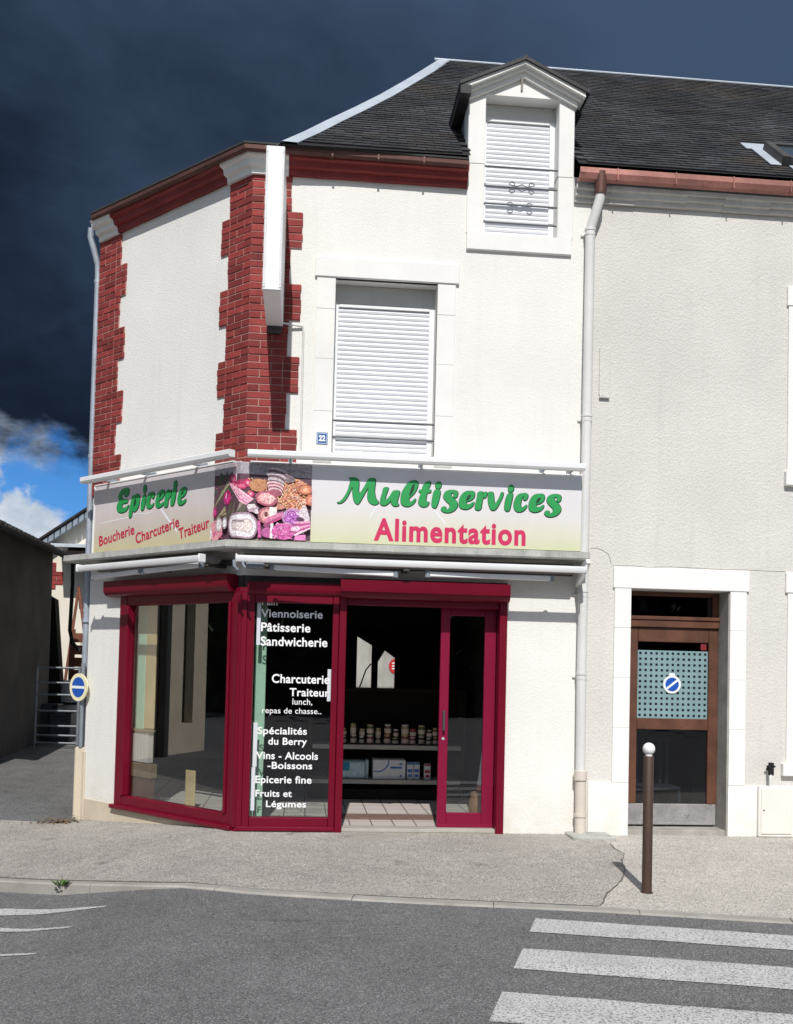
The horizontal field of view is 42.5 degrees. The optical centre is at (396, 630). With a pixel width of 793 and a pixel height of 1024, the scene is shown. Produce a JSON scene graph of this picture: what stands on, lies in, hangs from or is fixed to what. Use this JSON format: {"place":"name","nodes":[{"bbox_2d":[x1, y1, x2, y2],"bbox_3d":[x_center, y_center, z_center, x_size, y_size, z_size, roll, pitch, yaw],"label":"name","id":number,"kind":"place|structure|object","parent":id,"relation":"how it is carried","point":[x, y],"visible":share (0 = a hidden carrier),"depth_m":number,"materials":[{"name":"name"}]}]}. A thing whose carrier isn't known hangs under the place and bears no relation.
{"place":"outdoors","nodes":[
{"label":"outdoors","id":0,"kind":"place"},
{"bbox_2d":[0,734,77,822],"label":"alley","id":1,"kind":"structure","parent":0,"point":[37,781],"depth_m":13.99,"materials":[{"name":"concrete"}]},
{"bbox_2d":[0,520,80,758],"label":"barn","id":2,"kind":"structure","parent":1,"relation":"on","point":[26,564],"depth_m":17.26,"materials":[{"name":"grey concrete"}]},
{"bbox_2d":[41,703,62,740],"bbox_3d":[-6.384,1.677,18.670,0.430,0.670,0.420,2,-2,-5],"label":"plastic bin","id":3,"kind":"object","parent":1,"relation":"on","point":[45,715],"visible":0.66,"depth_m":18.51,"materials":[{"name":"black plastic"}]},
{"bbox_2d":[48,596,63,702],"bbox_3d":[-6.711,0.651,19.689,0.680,3.000,0.300,2,-2,-5],"label":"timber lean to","id":4,"kind":"object","parent":1,"relation":"on","point":[55,660],"visible":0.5,"depth_m":19.56,"materials":[{"name":"brown wood"}]},
{"bbox_2d":[33,666,80,748],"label":"metal gate","id":5,"kind":"structure","parent":1,"relation":"on","point":[36,710],"depth_m":17.48,"materials":[{"name":"metal"}]},
{"bbox_2d":[48,709,74,741],"bbox_3d":[-6.092,1.734,18.545,0.430,0.570,0.420,2,-2,-5],"label":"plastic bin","id":6,"kind":"object","parent":1,"relation":"on","point":[61,718],"visible":0.7,"depth_m":18.39,"materials":[{"name":"black plastic"}]},
{"bbox_2d":[38,507,86,679],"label":"house","id":7,"kind":"structure","parent":1,"relation":"on","point":[68,535],"depth_m":24.00,"materials":[{"name":"paint"}]},
{"bbox_2d":[64,586,82,679],"bbox_3d":[-6.861,0.580,21.989,0.663,3.114,0.762,2,-2,-5],"label":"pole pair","id":8,"kind":"object","parent":1,"relation":"on","point":[78,596],"visible":0.48,"depth_m":22.16,"materials":[{"name":"brown wood"}]},
{"bbox_2d":[68,629,82,679],"bbox_3d":[-6.406,1.042,20.900,0.630,2.120,0.120,2,-2,-5],"label":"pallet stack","id":9,"kind":"object","parent":1,"relation":"on","point":[74,661],"visible":0.16,"depth_m":20.85,"materials":[{"name":"brown wood"}]},
{"bbox_2d":[60,680,76,733],"bbox_3d":[-6.257,1.479,19.754,0.584,1.040,0.584,2,-2,-5],"label":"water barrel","id":10,"kind":"object","parent":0,"point":[69,702],"visible":0.28,"depth_m":19.50,"materials":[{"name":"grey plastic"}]},
{"bbox_2d":[185,770,195,805],"bbox_3d":[-2.252,1.738,11.127,0.160,0.418,0.020,0,-3,41],"label":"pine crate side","id":11,"kind":"object","parent":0,"point":[190,781],"visible":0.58,"depth_m":11.11,"materials":[{"name":"beige wood"}]},
{"bbox_2d":[63,788,705,909],"bbox_3d":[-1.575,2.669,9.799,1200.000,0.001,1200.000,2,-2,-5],"label":"ground","id":12,"kind":"structure","parent":0,"point":[698,795],"depth_m":19.65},
{"bbox_2d":[356,637,394,687],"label":"courtyard wall","id":13,"kind":"structure","parent":12,"relation":"on","point":[386,662],"depth_m":22.22,"materials":[{"name":"white paint"}]},
{"bbox_2d":[0,888,792,1023],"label":"road","id":14,"kind":"structure","parent":0,"point":[173,956],"depth_m":5.98,"materials":[{"name":"grey asphalt"}]},
{"bbox_2d":[0,953,35,955],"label":"road marking","id":15,"kind":"object","parent":14,"relation":"on","point":[17,954],"visible":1,"depth_m":6.45,"materials":[{"name":"paint"}]},
{"bbox_2d":[0,926,71,931],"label":"road marking","id":16,"kind":"object","parent":14,"relation":"on","point":[12,930],"visible":1,"depth_m":7.05,"materials":[{"name":"paint"}]},
{"bbox_2d":[0,906,104,915],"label":"road marking","id":17,"kind":"object","parent":14,"relation":"on","point":[22,911],"visible":1,"depth_m":7.56,"materials":[{"name":"paint"}]},
{"bbox_2d":[0,878,792,923],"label":"kerb","id":18,"kind":"structure","parent":14,"relation":"on","point":[29,886],"depth_m":7.39,"materials":[{"name":"concrete"}]},
{"bbox_2d":[51,879,71,885],"bbox_3d":[-2.636,1.984,8.025,0.142,0.045,0.138,0,-2,34],"label":"weed tuft","id":19,"kind":"object","parent":18,"relation":"on","point":[63,882],"visible":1,"depth_m":8.03,"materials":[{"name":"green plant"}]},
{"bbox_2d":[489,991,792,1023],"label":"crosswalk bar","id":20,"kind":"object","parent":14,"relation":"on","point":[522,1008],"visible":1,"depth_m":5.17,"materials":[{"name":"paint"}]},
{"bbox_2d":[514,948,792,988],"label":"crosswalk bar","id":21,"kind":"object","parent":14,"relation":"on","point":[666,969],"visible":1,"depth_m":5.92,"materials":[{"name":"paint"}]},
{"bbox_2d":[530,918,792,949],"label":"crosswalk bar","id":22,"kind":"object","parent":14,"relation":"on","point":[719,937],"visible":1,"depth_m":6.65,"materials":[{"name":"paint"}]},
{"bbox_2d":[0,835,792,917],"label":"pavement","id":23,"kind":"structure","parent":0,"point":[742,875],"depth_m":8.37,"materials":[{"name":"grey concrete"}]},
{"bbox_2d":[0,819,624,905],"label":"pavement patch","id":24,"kind":"object","parent":23,"relation":"on","point":[542,868],"visible":0.93,"depth_m":8.73,"materials":[{"name":"grey concrete"}]},
{"bbox_2d":[22,815,78,823],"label":"dead leaves","id":25,"kind":"object","parent":24,"relation":"on","point":[62,821],"visible":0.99,"depth_m":11.40,"materials":[{"name":"brown plant"}]},
{"bbox_2d":[600,840,625,904],"bbox_3d":[1.809,1.999,8.716,0.392,0.056,2.871,1,-2,6],"label":"pavement seam","id":26,"kind":"object","parent":24,"relation":"on","point":[622,876],"visible":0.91,"depth_m":8.34,"materials":[{"name":"grey concrete"}]},
{"bbox_2d":[63,55,604,833],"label":"corner shop","id":27,"kind":"structure","parent":23,"relation":"on","point":[437,217],"depth_m":10.26,"materials":[{"name":"white paint"}]},
{"bbox_2d":[70,663,87,746],"bbox_3d":[-3.604,0.854,11.623,0.316,0.960,0.087,0,-3,36],"label":"parking sign","id":28,"kind":"object","parent":27,"relation":"on","point":[78,687],"visible":1,"depth_m":11.61,"materials":[{"name":"metal"}]},
{"bbox_2d":[82,227,99,746],"bbox_3d":[-3.565,-1.653,11.768,0.116,6.025,0.216,0,-2,33],"label":"downpipe","id":29,"kind":"object","parent":27,"relation":"attached to","point":[96,259],"visible":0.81,"depth_m":11.76,"materials":[{"name":"grey metal"}]},
{"bbox_2d":[130,728,156,798],"bbox_3d":[-2.801,1.508,11.140,0.500,0.853,0.095,0,-3,41],"label":"display counter","id":30,"kind":"object","parent":27,"relation":"on","point":[143,772],"visible":0.81,"depth_m":11.06,"materials":[{"name":"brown wood"}]},
{"bbox_2d":[133,606,147,728],"bbox_3d":[-2.911,0.815,11.359,0.355,2.248,0.020,0,-3,41],"label":"display board","id":31,"kind":"object","parent":30,"relation":"on","point":[140,670],"visible":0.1,"depth_m":11.31,"materials":[{"name":"green"}]},
{"bbox_2d":[144,606,157,728],"bbox_3d":[-2.696,0.385,11.195,0.180,1.390,0.020,0,-3,41],"label":"display board","id":32,"kind":"object","parent":30,"relation":"on","point":[151,666],"visible":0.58,"depth_m":11.18,"materials":[{"name":"brown wood"}]},
{"bbox_2d":[76,553,232,579],"bbox_3d":[-2.521,-0.646,10.509,2.144,0.195,0.466,0,-3,41],"label":"folded awning","id":33,"kind":"object","parent":27,"relation":"attached to","point":[142,567],"visible":0.98,"depth_m":10.22,"materials":[{"name":"white paint"}]},
{"bbox_2d":[80,449,234,483],"bbox_3d":[-2.483,-1.647,10.660,2.590,0.138,0.277,0,-3,41],"label":"sign rail","id":34,"kind":"object","parent":27,"relation":"attached to","point":[195,460],"visible":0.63,"depth_m":10.45,"materials":[{"name":"white metal"}]},
{"bbox_2d":[92,460,242,552],"bbox_3d":[-2.442,-1.255,10.684,2.558,0.782,0.153,0,-3,41],"label":"fascia sign","id":35,"kind":"object","parent":27,"relation":"attached to","point":[194,504],"visible":0.99,"depth_m":10.58,"materials":[{"name":"white paint"}]},
{"bbox_2d":[109,589,235,830],"bbox_3d":[-2.304,0.767,10.562,2.040,2.340,0.160,0,-3,41],"label":"corner window","id":36,"kind":"structure","parent":27,"relation":"in","point":[212,818],"depth_m":10.80,"materials":[{"name":"red metal"}]},
{"bbox_2d":[251,604,267,815],"bbox_3d":[-1.362,0.818,10.107,0.110,2.170,0.030,2,-2,-5],"label":"display board","id":37,"kind":"object","parent":27,"relation":"on","point":[260,681],"visible":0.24,"depth_m":10.10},
{"bbox_2d":[262,145,286,333],"bbox_3d":[-1.135,-3.609,9.536,0.165,1.365,1.029,2,-2,-5],"label":"projecting sign","id":38,"kind":"object","parent":27,"relation":"attached to","point":[274,239],"visible":1,"depth_m":9.04,"materials":[{"name":"white paint"}]},
{"bbox_2d":[236,594,339,831],"bbox_3d":[-1.052,0.774,9.932,0.942,2.340,0.140,2,-2,-5],"label":"lettered window","id":39,"kind":"structure","parent":27,"relation":"in","point":[248,823],"depth_m":9.91,"materials":[{"name":"red metal"}]},
{"bbox_2d":[283,322,303,450],"bbox_3d":[-1.033,-2.374,9.985,0.242,1.296,0.029,2,-2,-14],"label":"cable","id":40,"kind":"object","parent":27,"relation":"attached to","point":[302,364],"visible":0.83,"depth_m":10.01,"materials":[{"name":"plastic"}]},
{"bbox_2d":[316,432,327,444],"bbox_3d":[-0.730,-1.885,10.008,0.108,0.118,0.011,2,-2,-5],"label":"house number","id":41,"kind":"object","parent":27,"relation":"attached to","point":[322,437],"visible":1,"depth_m":10.01,"materials":[{"name":"blue metal"}]},
{"bbox_2d":[353,631,397,687],"bbox_3d":[-0.294,0.474,14.424,0.620,0.900,0.080,2,-2,-5],"label":"rear window frame","id":42,"kind":"structure","parent":27,"relation":"in","point":[380,642],"depth_m":14.42,"materials":[{"name":"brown wood"}]},
{"bbox_2d":[312,256,459,466],"bbox_3d":[-0.122,-2.653,10.243,1.440,2.035,0.324,2,-2,-5],"label":"upper window","id":43,"kind":"structure","parent":27,"relation":"in","point":[374,346],"depth_m":10.27,"materials":[{"name":"paint"}]},
{"bbox_2d":[307,686,465,800],"bbox_3d":[-0.132,1.381,12.514,1.900,1.331,0.470,2,-2,-5],"label":"shop shelf","id":44,"kind":"object","parent":27,"relation":"on","point":[396,708],"visible":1,"depth_m":12.66,"materials":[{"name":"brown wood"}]},
{"bbox_2d":[350,734,356,743],"bbox_3d":[-0.522,1.319,12.348,0.080,0.115,0.080,2,-2,-5],"label":"jar","id":45,"kind":"object","parent":44,"relation":"on","point":[353,738],"visible":1,"depth_m":12.32,"materials":[{"name":"beige glass"}]},
{"bbox_2d":[350,723,355,733],"bbox_3d":[-0.524,1.193,12.353,0.072,0.135,0.072,2,-2,-5],"label":"jar","id":46,"kind":"object","parent":45,"relation":"on","point":[353,728],"visible":1,"depth_m":12.32,"materials":[{"name":"beige glass"}]},
{"bbox_2d":[343,759,365,778],"bbox_3d":[-0.545,1.689,12.427,0.320,0.215,0.267,2,-2,-5],"label":"water pack","id":47,"kind":"object","parent":44,"relation":"on","point":[354,768],"visible":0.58,"depth_m":12.31,"materials":[{"name":"plastic"}]},
{"bbox_2d":[359,736,363,743],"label":"jar","id":48,"kind":"object","parent":44,"relation":"on","point":[361,739],"visible":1,"depth_m":12.34,"materials":[{"name":"white glass"}]},
{"bbox_2d":[359,728,364,735],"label":"jar","id":49,"kind":"object","parent":48,"relation":"on","point":[362,732],"visible":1,"depth_m":12.34,"materials":[{"name":"beige glass"}]},
{"bbox_2d":[364,758,368,777],"bbox_3d":[-0.369,1.691,12.497,0.038,0.225,0.240,2,-2,-5],"label":"paper pack","id":50,"kind":"object","parent":44,"relation":"on","point":[366,760],"visible":0.84,"depth_m":12.38,"materials":[{"name":"paper"}]},
{"bbox_2d":[366,735,372,743],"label":"jar","id":51,"kind":"object","parent":44,"relation":"on","point":[369,739],"visible":1,"depth_m":12.33,"materials":[{"name":"beige glass"}]},
{"bbox_2d":[367,724,373,734],"bbox_3d":[-0.319,1.203,12.367,0.084,0.125,0.084,2,-2,-5],"label":"jar","id":52,"kind":"object","parent":51,"relation":"on","point":[370,729],"visible":1,"depth_m":12.34,"materials":[{"name":"beige glass"}]},
{"bbox_2d":[375,736,380,743],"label":"jar","id":53,"kind":"object","parent":44,"relation":"on","point":[377,740],"visible":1,"depth_m":12.37,"materials":[{"name":"white glass"}]},
{"bbox_2d":[375,728,380,735],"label":"jar","id":54,"kind":"object","parent":53,"relation":"on","point":[377,731],"visible":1,"depth_m":12.37,"materials":[{"name":"beige glass"}]},
{"bbox_2d":[384,734,390,744],"bbox_3d":[-0.114,1.328,12.389,0.084,0.120,0.084,2,-2,-5],"label":"jar","id":55,"kind":"object","parent":44,"relation":"on","point":[387,739],"visible":1,"depth_m":12.36,"materials":[{"name":"beige glass"}]},
{"bbox_2d":[384,724,390,734],"bbox_3d":[-0.106,1.204,12.394,0.084,0.125,0.084,2,-2,-5],"label":"jar","id":56,"kind":"object","parent":55,"relation":"on","point":[387,729],"visible":1,"depth_m":12.36,"materials":[{"name":"beige glass"}]},
{"bbox_2d":[371,758,405,779],"bbox_3d":[-0.100,1.692,12.481,0.395,0.235,0.282,2,-2,-5],"label":"carton","id":57,"kind":"object","parent":44,"relation":"on","point":[387,768],"visible":1,"depth_m":12.35,"materials":[{"name":"white cardboard"}]},
{"bbox_2d":[391,737,398,744],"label":"jar","id":58,"kind":"object","parent":44,"relation":"on","point":[394,741],"visible":1,"depth_m":12.38,"materials":[{"name":"beige glass"}]},
{"bbox_2d":[393,729,397,737],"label":"jar","id":59,"kind":"object","parent":58,"relation":"on","point":[395,733],"visible":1,"depth_m":12.39,"materials":[{"name":"beige glass"}]},
{"bbox_2d":[401,735,408,744],"bbox_3d":[0.102,1.333,12.407,0.097,0.120,0.097,2,-2,-5],"label":"jar","id":60,"kind":"object","parent":44,"relation":"on","point":[404,739],"visible":1,"depth_m":12.37,"materials":[{"name":"beige glass"}]},
{"bbox_2d":[401,724,408,734],"bbox_3d":[0.104,1.210,12.412,0.093,0.125,0.093,2,-2,-5],"label":"jar","id":61,"kind":"object","parent":60,"relation":"on","point":[404,729],"visible":1,"depth_m":12.38,"materials":[{"name":"beige glass"}]},
{"bbox_2d":[406,762,412,779],"bbox_3d":[0.162,1.709,12.409,0.074,0.209,0.072,2,-2,-5],"label":"milk carton","id":62,"kind":"object","parent":44,"relation":"on","point":[409,773],"visible":1,"depth_m":12.38,"materials":[{"name":"white cardboard"}]},
{"bbox_2d":[409,737,415,744],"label":"jar","id":63,"kind":"object","parent":44,"relation":"on","point":[412,740],"visible":1,"depth_m":12.39,"materials":[{"name":"white glass"}]},
{"bbox_2d":[410,729,415,736],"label":"jar","id":64,"kind":"object","parent":63,"relation":"on","point":[412,732],"visible":1,"depth_m":12.39,"materials":[{"name":"white glass"}]},
{"bbox_2d":[413,762,419,779],"bbox_3d":[0.242,1.710,12.416,0.074,0.211,0.072,2,-2,-5],"label":"milk carton","id":65,"kind":"object","parent":44,"relation":"on","point":[416,770],"visible":1,"depth_m":12.38,"materials":[{"name":"white cardboard"}]},
{"bbox_2d":[418,736,424,744],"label":"jar","id":66,"kind":"object","parent":44,"relation":"on","point":[421,740],"visible":1,"depth_m":12.40,"materials":[{"name":"white glass"}]},
{"bbox_2d":[418,725,424,735],"bbox_3d":[0.306,1.224,12.441,0.088,0.130,0.088,2,-2,-5],"label":"jar","id":67,"kind":"object","parent":66,"relation":"on","point":[421,730],"visible":1,"depth_m":12.41,"materials":[{"name":"beige glass"}]},
{"bbox_2d":[423,763,430,779],"bbox_3d":[0.372,1.722,12.428,0.078,0.194,0.072,2,-2,-5],"label":"milk carton","id":68,"kind":"object","parent":44,"relation":"on","point":[427,771],"visible":1,"depth_m":12.39,"materials":[{"name":"white cardboard"}]},
{"bbox_2d":[426,738,431,744],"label":"jar","id":69,"kind":"object","parent":44,"relation":"on","point":[428,741],"visible":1,"depth_m":12.41,"materials":[{"name":"white glass"}]},
{"bbox_2d":[426,730,431,737],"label":"jar","id":70,"kind":"object","parent":69,"relation":"on","point":[428,733],"visible":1,"depth_m":12.42,"materials":[{"name":"beige glass"}]},
{"bbox_2d":[433,737,437,744],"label":"jar","id":71,"kind":"object","parent":44,"relation":"on","point":[435,740],"visible":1,"depth_m":12.42,"materials":[{"name":"brown glass"}]},
{"bbox_2d":[432,728,437,736],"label":"jar","id":72,"kind":"object","parent":71,"relation":"on","point":[435,732],"visible":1,"depth_m":12.42,"materials":[{"name":"beige glass"}]},
{"bbox_2d":[342,813,435,819],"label":"sill","id":73,"kind":"structure","parent":27,"relation":"on","point":[392,816],"depth_m":10.81,"materials":[{"name":"beige tile"}]},
{"bbox_2d":[236,461,582,551],"bbox_3d":[0.162,-1.211,10.015,3.418,0.772,0.153,2,-2,-5],"label":"fascia sign","id":74,"kind":"object","parent":27,"relation":"attached to","point":[346,504],"visible":1,"depth_m":9.99,"materials":[{"name":"white paint"}]},
{"bbox_2d":[232,553,590,586],"bbox_3d":[0.144,-0.602,9.833,3.399,0.240,0.472,2,-2,-5],"label":"folded awning","id":75,"kind":"object","parent":27,"relation":"attached to","point":[368,566],"visible":1,"depth_m":9.70,"materials":[{"name":"white paint"}]},
{"bbox_2d":[248,449,585,473],"bbox_3d":[0.206,-1.607,9.970,3.285,0.138,0.277,2,-2,-5],"label":"sign rail","id":76,"kind":"object","parent":27,"relation":"attached to","point":[421,461],"visible":0.88,"depth_m":9.84,"materials":[{"name":"white metal"}]},
{"bbox_2d":[436,608,496,827],"bbox_3d":[0.703,0.867,10.182,0.560,2.192,0.100,2,-2,-5],"label":"sliding door","id":77,"kind":"structure","parent":27,"relation":"in","point":[483,819],"depth_m":10.18,"materials":[{"name":"red metal"}]},
{"bbox_2d":[565,170,614,840],"bbox_3d":[1.971,-1.265,10.097,0.420,6.653,0.330,2,-2,-5],"label":"downpipe","id":78,"kind":"object","parent":27,"relation":"attached to","point":[580,772],"visible":0.98,"depth_m":10.13,"materials":[{"name":"white metal"}]},
{"bbox_2d":[640,743,654,893],"bbox_3d":[1.917,1.452,7.773,0.096,1.187,0.096,2,-2,-5],"label":"bollard","id":79,"kind":"object","parent":23,"relation":"on","point":[648,781],"visible":0.98,"depth_m":7.75,"materials":[{"name":"brown metal"}]},
{"bbox_2d":[549,67,792,836],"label":"neighbour house","id":80,"kind":"structure","parent":23,"relation":"on","point":[690,621],"depth_m":10.41,"materials":[{"name":"white paint"}]},
{"bbox_2d":[599,347,609,398],"bbox_3d":[2.107,-2.605,10.305,0.109,0.520,0.030,2,-2,-5],"label":"wall duct","id":81,"kind":"object","parent":80,"relation":"attached to","point":[604,375],"depth_m":10.31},
{"bbox_2d":[633,736,680,825],"bbox_3d":[2.776,1.626,10.882,0.405,0.969,0.380,2,-2,-5],"label":"garden chair","id":82,"kind":"object","parent":80,"relation":"on","point":[665,786],"visible":0.59,"depth_m":11.05,"materials":[{"name":"grey plastic"}]},
{"bbox_2d":[628,591,719,824],"bbox_3d":[2.821,0.803,10.517,1.019,2.400,0.090,2,-2,-5],"label":"door","id":83,"kind":"structure","parent":80,"relation":"in","point":[682,686],"depth_m":10.53,"materials":[{"name":"brown wood"}]},
{"bbox_2d":[766,762,775,785],"bbox_3d":[3.772,1.450,10.294,0.090,0.232,0.087,2,-2,-5],"label":"wall tap","id":84,"kind":"object","parent":80,"relation":"attached to","point":[770,766],"depth_m":10.26,"materials":[{"name":"black metal"}]},
{"bbox_2d":[757,786,792,836],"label":"meter box","id":85,"kind":"object","parent":80,"relation":"attached to","point":[774,811],"visible":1,"depth_m":10.26,"materials":[{"name":"white plastic"}]},
{"bbox_2d":[761,788,791,833],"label":"box door","id":86,"kind":"structure","parent":85,"relation":"in","point":[776,803],"depth_m":10.26,"materials":[{"name":"beige plastic"}]},
{"bbox_2d":[781,572,792,775],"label":"window frame","id":87,"kind":"structure","parent":80,"relation":"in","point":[786,768],"depth_m":10.38,"materials":[{"name":"white paint"}]},
{"bbox_2d":[784,286,792,486],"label":"first floor window","id":88,"kind":"structure","parent":80,"relation":"in","point":[788,475],"depth_m":10.48,"materials":[{"name":"white stone"}]},
{"bbox_2d":[0,0,792,537],"label":"sky","id":89,"kind":"structure","parent":0,"point":[102,101],"materials":[{"name":"blue"}]},
{"bbox_2d":[468,791,480,812],"bbox_3d":[0.878,1.853,10.678,0.256,0.312,0.256,2,-2,-5],"label":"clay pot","id":90,"kind":"object","parent":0,"point":[474,804],"visible":0.45,"depth_m":10.59,"materials":[{"name":"brown ceramic"}]},
{"bbox_2d":[476,753,493,819],"bbox_3d":[0.965,1.509,10.929,0.201,1.020,0.201,2,-2,-5],"label":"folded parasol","id":91,"kind":"object","parent":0,"point":[478,785],"visible":0.2,"depth_m":10.88,"materials":[{"name":"white fabric"}]}
]}

